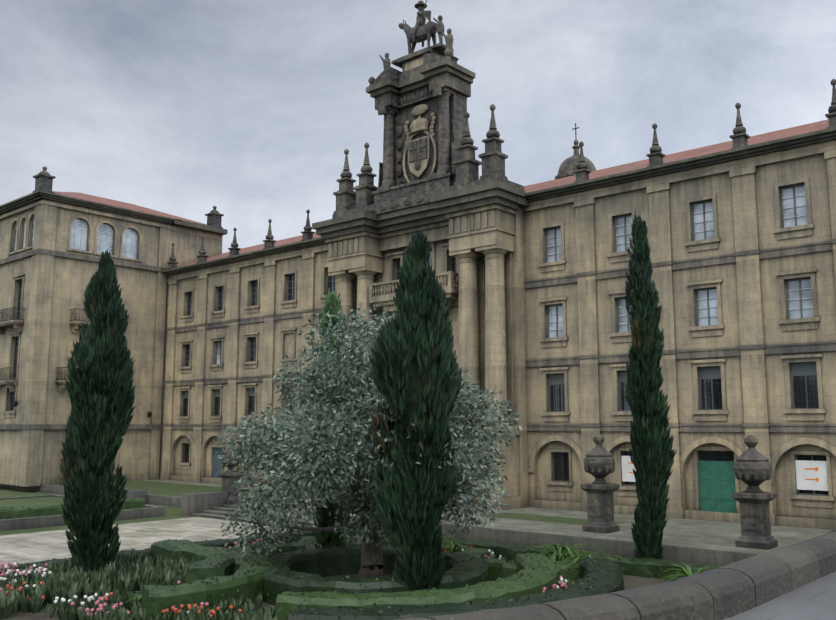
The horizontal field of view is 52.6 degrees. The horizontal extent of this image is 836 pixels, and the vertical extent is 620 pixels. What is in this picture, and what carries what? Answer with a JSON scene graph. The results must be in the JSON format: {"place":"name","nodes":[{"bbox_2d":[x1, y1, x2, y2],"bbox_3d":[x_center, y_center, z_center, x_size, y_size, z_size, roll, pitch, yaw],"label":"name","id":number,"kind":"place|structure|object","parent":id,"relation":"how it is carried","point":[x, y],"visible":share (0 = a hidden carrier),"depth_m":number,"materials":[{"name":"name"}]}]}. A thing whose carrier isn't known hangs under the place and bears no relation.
{"place":"outdoors","nodes":[
{"label":"outdoors","id":0,"kind":"place"},
{"bbox_2d":[0,497,145,507],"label":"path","id":1,"kind":"structure","parent":0,"point":[25,502],"depth_m":53.99,"materials":[{"name":"green plant"}]},
{"bbox_2d":[0,517,285,565],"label":"forecourt paving","id":2,"kind":"structure","parent":0,"point":[24,548],"depth_m":40.54,"materials":[{"name":"beige stone"}]},
{"bbox_2d":[0,540,670,619],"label":"parterre soil","id":3,"kind":"structure","parent":0,"point":[630,582],"depth_m":27.04,"materials":[{"name":"brown soil"}]},
{"bbox_2d":[0,550,193,618],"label":"flower bed","id":4,"kind":"object","parent":3,"relation":"on","point":[26,589],"visible":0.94,"depth_m":26.75,"materials":[{"name":"green plant"}]},
{"bbox_2d":[59,249,135,573],"bbox_3d":[-11.446,3.920,29.802,2.451,12.337,2.562,-7,-10,41],"label":"cypress","id":5,"kind":"object","parent":3,"relation":"on","point":[101,392],"visible":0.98,"depth_m":29.23,"materials":[{"name":"green plant"}]},
{"bbox_2d":[45,538,318,619],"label":"flower bed","id":6,"kind":"object","parent":3,"relation":"on","point":[109,605],"visible":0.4,"depth_m":23.14,"materials":[{"name":"green plant"}]},
{"bbox_2d":[309,290,351,548],"bbox_3d":[-3.324,4.732,32.952,1.924,11.316,2.073,-7,-10,41],"label":"cypress","id":7,"kind":"object","parent":3,"relation":"on","point":[329,540],"visible":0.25,"depth_m":32.23,"materials":[{"name":"green plant"}]},
{"bbox_2d":[213,303,521,577],"bbox_3d":[-1.944,4.560,29.140,10.638,9.734,9.999,-7,-10,41],"label":"olive tree","id":8,"kind":"object","parent":3,"relation":"on","point":[335,448],"visible":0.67,"depth_m":27.42,"materials":[{"name":"green plant"}]},
{"bbox_2d":[289,535,514,562],"bbox_3d":[0.152,9.762,34.380,13.226,0.626,3.462,-7,-10,41],"label":"flower bed","id":9,"kind":"object","parent":3,"relation":"on","point":[350,542],"visible":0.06,"depth_m":33.48,"materials":[{"name":"pink"}]},
{"bbox_2d":[368,231,462,590],"bbox_3d":[-0.070,3.408,25.413,2.903,11.986,3.034,-7,-10,41],"label":"cypress","id":10,"kind":"object","parent":3,"relation":"on","point":[413,362],"visible":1,"depth_m":24.84,"materials":[{"name":"green plant"}]},
{"bbox_2d":[123,531,713,607],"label":"leafy plants","id":11,"kind":"object","parent":3,"relation":"on","point":[559,553],"visible":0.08,"depth_m":30.54,"materials":[{"name":"green plant"}]},
{"bbox_2d":[542,576,573,592],"bbox_3d":[6.186,8.117,22.550,9.364,0.687,13.209,-7,-10,41],"label":"flower bed","id":12,"kind":"object","parent":3,"relation":"on","point":[564,584],"visible":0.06,"depth_m":26.24,"materials":[{"name":"pink plant"}]},
{"bbox_2d":[623,214,676,559],"bbox_3d":[8.653,3.156,31.894,1.726,13.951,1.806,2,-8,-11],"label":"cypress","id":13,"kind":"object","parent":3,"relation":"on","point":[652,453],"visible":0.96,"depth_m":31.36,"materials":[{"name":"green plant"}]},
{"bbox_2d":[0,488,701,565],"bbox_3d":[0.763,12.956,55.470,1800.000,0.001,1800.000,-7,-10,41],"label":"ground","id":14,"kind":"structure","parent":0,"point":[173,512],"depth_m":49.37,"materials":[{"name":"green plant"}]},
{"bbox_2d":[0,497,720,619],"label":"box hedges","id":15,"kind":"object","parent":14,"relation":"on","point":[290,581],"visible":0.65,"depth_m":25.51,"materials":[{"name":"green plant"}]},
{"bbox_2d":[0,484,761,565],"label":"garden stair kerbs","id":16,"kind":"structure","parent":14,"relation":"on","point":[209,504],"depth_m":40.74,"materials":[{"name":"stone"}]},
{"bbox_2d":[0,0,835,253],"label":"sky","id":17,"kind":"structure","parent":0,"point":[250,110],"materials":[{"name":"grey"}]},
{"bbox_2d":[60,479,832,552],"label":"terrace paving","id":18,"kind":"structure","parent":0,"point":[705,534],"depth_m":39.97,"materials":[{"name":"grey stone"}]},
{"bbox_2d":[0,166,227,486],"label":"tower wing","id":19,"kind":"structure","parent":18,"relation":"on","point":[53,245],"depth_m":72.36,"materials":[{"name":"beige stone"}]},
{"bbox_2d":[217,439,243,504],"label":"stone urn","id":20,"kind":"object","parent":18,"relation":"on","point":[229,478],"visible":0.56,"depth_m":52.63,"materials":[{"name":"stone"}]},
{"bbox_2d":[113,481,625,524],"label":"terrace grass","id":21,"kind":"structure","parent":18,"relation":"on","point":[167,489],"depth_m":62.26,"materials":[{"name":"green plant"}]},
{"bbox_2d":[312,0,529,510],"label":"frontispiece","id":22,"kind":"object","parent":18,"relation":"on","point":[450,203],"visible":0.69,"depth_m":55.29,"materials":[{"name":"stone"}]},
{"bbox_2d":[160,79,835,529],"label":"facade","id":23,"kind":"structure","parent":18,"relation":"on","point":[742,241],"depth_m":46.55,"materials":[{"name":"stone"}]},
{"bbox_2d":[53,120,828,266],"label":"roof","id":24,"kind":"structure","parent":23,"relation":"on","point":[774,135],"depth_m":53.74,"materials":[{"name":"tile"}]},
{"bbox_2d":[580,434,619,533],"bbox_3d":[8.442,7.989,39.228,1.480,4.450,1.458,-7,-10,41],"label":"urn","id":25,"kind":"object","parent":18,"relation":"on","point":[599,462],"visible":1,"depth_m":38.79,"materials":[{"name":"stone"}]},
{"bbox_2d":[732,435,777,549],"bbox_3d":[13.609,7.309,34.245,1.480,4.450,1.458,-7,-10,41],"label":"urn","id":26,"kind":"object","parent":18,"relation":"on","point":[752,466],"visible":1,"depth_m":33.81,"materials":[{"name":"stone"}]},
{"bbox_2d":[555,123,595,178],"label":"church dome","id":27,"kind":"structure","parent":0,"point":[567,167],"depth_m":70.75,"materials":[{"name":"stone"}]},
{"bbox_2d":[396,530,835,619],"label":"parapet wall","id":28,"kind":"structure","parent":0,"point":[732,589],"depth_m":8.25,"materials":[{"name":"grey stone"}]},
{"bbox_2d":[723,571,835,619],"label":"street pavement","id":29,"kind":"structure","parent":0,"point":[815,600],"depth_m":8.93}
]}

